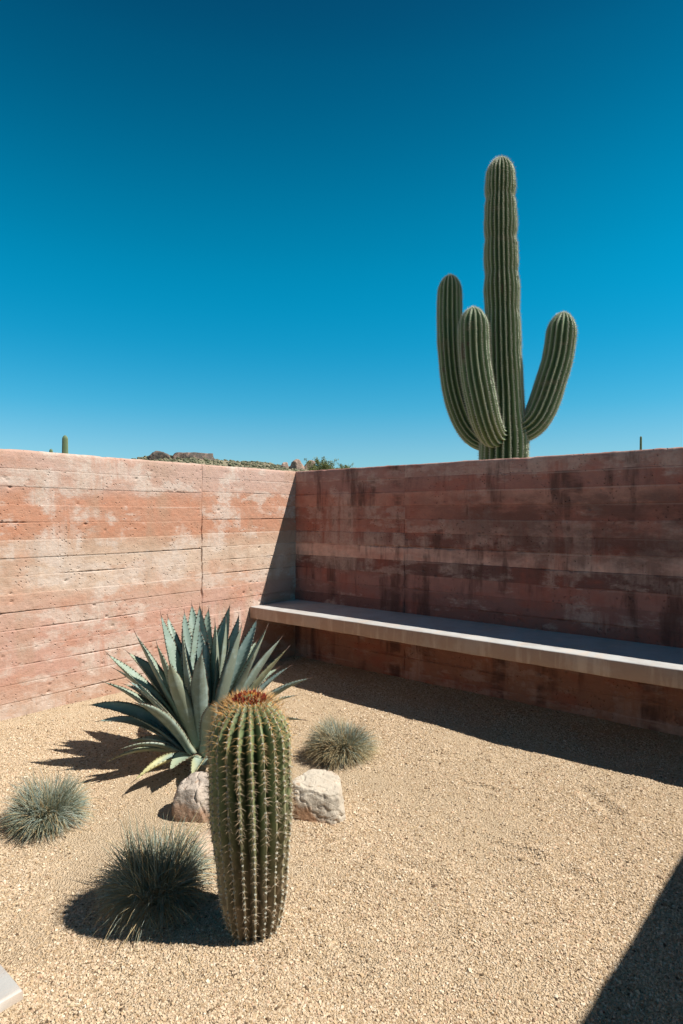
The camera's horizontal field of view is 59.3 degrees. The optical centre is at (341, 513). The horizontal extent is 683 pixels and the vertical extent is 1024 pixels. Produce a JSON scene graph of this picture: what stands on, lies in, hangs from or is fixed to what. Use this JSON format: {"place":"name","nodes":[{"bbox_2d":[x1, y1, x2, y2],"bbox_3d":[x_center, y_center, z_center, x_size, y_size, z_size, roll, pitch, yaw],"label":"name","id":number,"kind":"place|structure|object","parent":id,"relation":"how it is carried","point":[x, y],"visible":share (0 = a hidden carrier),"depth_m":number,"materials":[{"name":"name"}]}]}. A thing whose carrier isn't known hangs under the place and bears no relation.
{"place":"outdoors","nodes":[
{"label":"outdoors","id":0,"kind":"place"},
{"bbox_2d":[150,459,308,470],"bbox_3d":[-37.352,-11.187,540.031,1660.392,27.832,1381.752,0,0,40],"label":"hills","id":1,"kind":"structure","parent":0,"point":[221,464],"depth_m":241.95,"materials":[{"name":"soil"}]},
{"bbox_2d":[146,451,169,459],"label":"rock outcrop","id":2,"kind":"object","parent":1,"relation":"on","point":[156,455],"visible":0.43,"depth_m":246.99,"materials":[{"name":"grey stone"}]},
{"bbox_2d":[172,452,216,460],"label":"rock outcrop","id":3,"kind":"object","parent":1,"relation":"on","point":[188,455],"visible":0.2,"depth_m":249.46,"materials":[{"name":"grey stone"}]},
{"bbox_2d":[131,455,344,470],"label":"desert scrub","id":4,"kind":"object","parent":1,"relation":"on","point":[233,463],"visible":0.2,"depth_m":241.84,"materials":[{"name":"green plant"}]},
{"bbox_2d":[281,462,288,467],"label":"rock outcrop","id":5,"kind":"object","parent":1,"relation":"on","point":[285,464],"visible":0.24,"depth_m":248.51,"materials":[{"name":"beige stone"}]},
{"bbox_2d":[289,459,304,469],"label":"rock outcrop","id":6,"kind":"object","parent":1,"relation":"on","point":[297,464],"visible":0.43,"depth_m":248.42,"materials":[{"name":"beige stone"}]},
{"bbox_2d":[304,460,315,469],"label":"rock outcrop","id":7,"kind":"object","parent":1,"relation":"on","point":[312,463],"visible":0.15,"depth_m":249.52,"materials":[{"name":"beige stone"}]},
{"bbox_2d":[0,655,682,1023],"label":"gravel ground","id":8,"kind":"structure","parent":0,"point":[88,849],"depth_m":2.23,"materials":[{"name":"beige gravel"}]},
{"bbox_2d":[0,964,22,1012],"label":"paver","id":9,"kind":"object","parent":8,"relation":"on","point":[11,992],"visible":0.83,"depth_m":1.54,"materials":[{"name":"concrete"}]},
{"bbox_2d":[0,762,99,844],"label":"fescue tuft","id":10,"kind":"object","parent":8,"relation":"on","point":[37,808],"visible":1,"depth_m":2.37,"materials":[{"name":"green plant"}]},
{"bbox_2d":[84,801,215,954],"bbox_3d":[-0.581,1.089,1.945,0.483,0.307,0.512,0,0,-26],"label":"fescue tuft","id":11,"kind":"object","parent":8,"relation":"on","point":[152,882],"visible":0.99,"depth_m":1.90,"materials":[{"name":"green plant"}]},
{"bbox_2d":[91,600,312,783],"bbox_3d":[-0.698,0.863,3.054,1.127,0.819,0.862,0,0,0],"label":"agave","id":12,"kind":"object","parent":8,"relation":"on","point":[190,684],"visible":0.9,"depth_m":2.96,"materials":[{"name":"green plant"}]},
{"bbox_2d":[195,829,213,857],"bbox_3d":[-0.465,1.246,2.270,0.180,0.092,0.202,0,0,0],"label":"flat stone","id":13,"kind":"object","parent":8,"relation":"on","point":[207,834],"visible":0.18,"depth_m":2.22,"materials":[{"name":"beige stone"}]},
{"bbox_2d":[200,685,300,947],"bbox_3d":[-0.275,0.901,1.811,0.313,0.757,0.312,0,0,0],"label":"barrel cactus","id":14,"kind":"object","parent":8,"relation":"on","point":[250,782],"visible":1,"depth_m":1.73,"materials":[{"name":"green plant"}]},
{"bbox_2d":[294,705,387,770],"bbox_3d":[0.002,1.115,3.092,0.468,0.259,0.476,0,0,40],"label":"fescue tuft","id":15,"kind":"object","parent":8,"relation":"on","point":[336,742],"visible":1,"depth_m":3.03,"materials":[{"name":"green plant"}]},
{"bbox_2d":[0,0,682,467],"label":"sky","id":16,"kind":"structure","parent":0,"point":[230,229],"materials":[{"name":"blue"}]},
{"bbox_3d":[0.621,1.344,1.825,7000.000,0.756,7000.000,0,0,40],"label":"desert ground","id":17,"kind":"structure","parent":0,"visible":0},
{"bbox_2d":[62,435,67,453],"bbox_3d":[-13.825,-1.285,30.001,0.315,5.310,0.316,0,0,0],"label":"saguaro","id":18,"kind":"object","parent":17,"relation":"on","point":[64,443],"visible":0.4,"depth_m":29.91,"materials":[{"name":"green plant"}]},
{"bbox_2d":[0,449,295,720],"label":"courtyard wall","id":19,"kind":"structure","parent":17,"relation":"on","point":[100,557],"depth_m":3.99,"materials":[{"name":"concrete"}]},
{"bbox_2d":[172,771,209,822],"bbox_3d":[-0.578,1.225,2.494,0.237,0.285,0.183,0,0,1],"label":"boulder","id":20,"kind":"object","parent":17,"relation":"on","point":[189,797],"visible":0.38,"depth_m":2.43,"materials":[{"name":"beige stone"}]},
{"bbox_2d":[292,769,345,824],"bbox_3d":[-0.114,1.231,2.508,0.269,0.281,0.244,0,0,0],"label":"boulder","id":21,"kind":"object","parent":17,"relation":"on","point":[319,795],"visible":0.68,"depth_m":2.43,"materials":[{"name":"white stone"}]},
{"bbox_2d":[304,456,338,470],"bbox_3d":[-1.186,-1.251,40.078,2.698,5.320,2.198,0,0,-25],"label":"palo verde tree","id":22,"kind":"object","parent":17,"relation":"on","point":[320,465],"visible":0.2,"depth_m":39.79,"materials":[{"name":"green plant"}]},
{"bbox_2d":[336,462,353,468],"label":"palo verde tree","id":23,"kind":"object","parent":17,"relation":"on","point":[342,466],"visible":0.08,"depth_m":46.70,"materials":[{"name":"green plant"}]},
{"bbox_2d":[295,447,682,735],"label":"courtyard wall","id":24,"kind":"structure","parent":17,"relation":"on","point":[588,544],"depth_m":4.00,"materials":[{"name":"concrete"}]},
{"bbox_2d":[250,599,682,688],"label":"bench","id":25,"kind":"object","parent":24,"relation":"attached to","point":[659,665],"visible":0.94,"depth_m":3.64,"materials":[{"name":"concrete"}]},
{"bbox_2d":[435,155,577,459],"bbox_3d":[1.916,-1.421,6.887,1.610,5.525,0.987,0,0,0],"label":"saguaro","id":26,"kind":"object","parent":17,"relation":"on","point":[481,371],"visible":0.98,"depth_m":6.84,"materials":[{"name":"green plant"}]}
]}

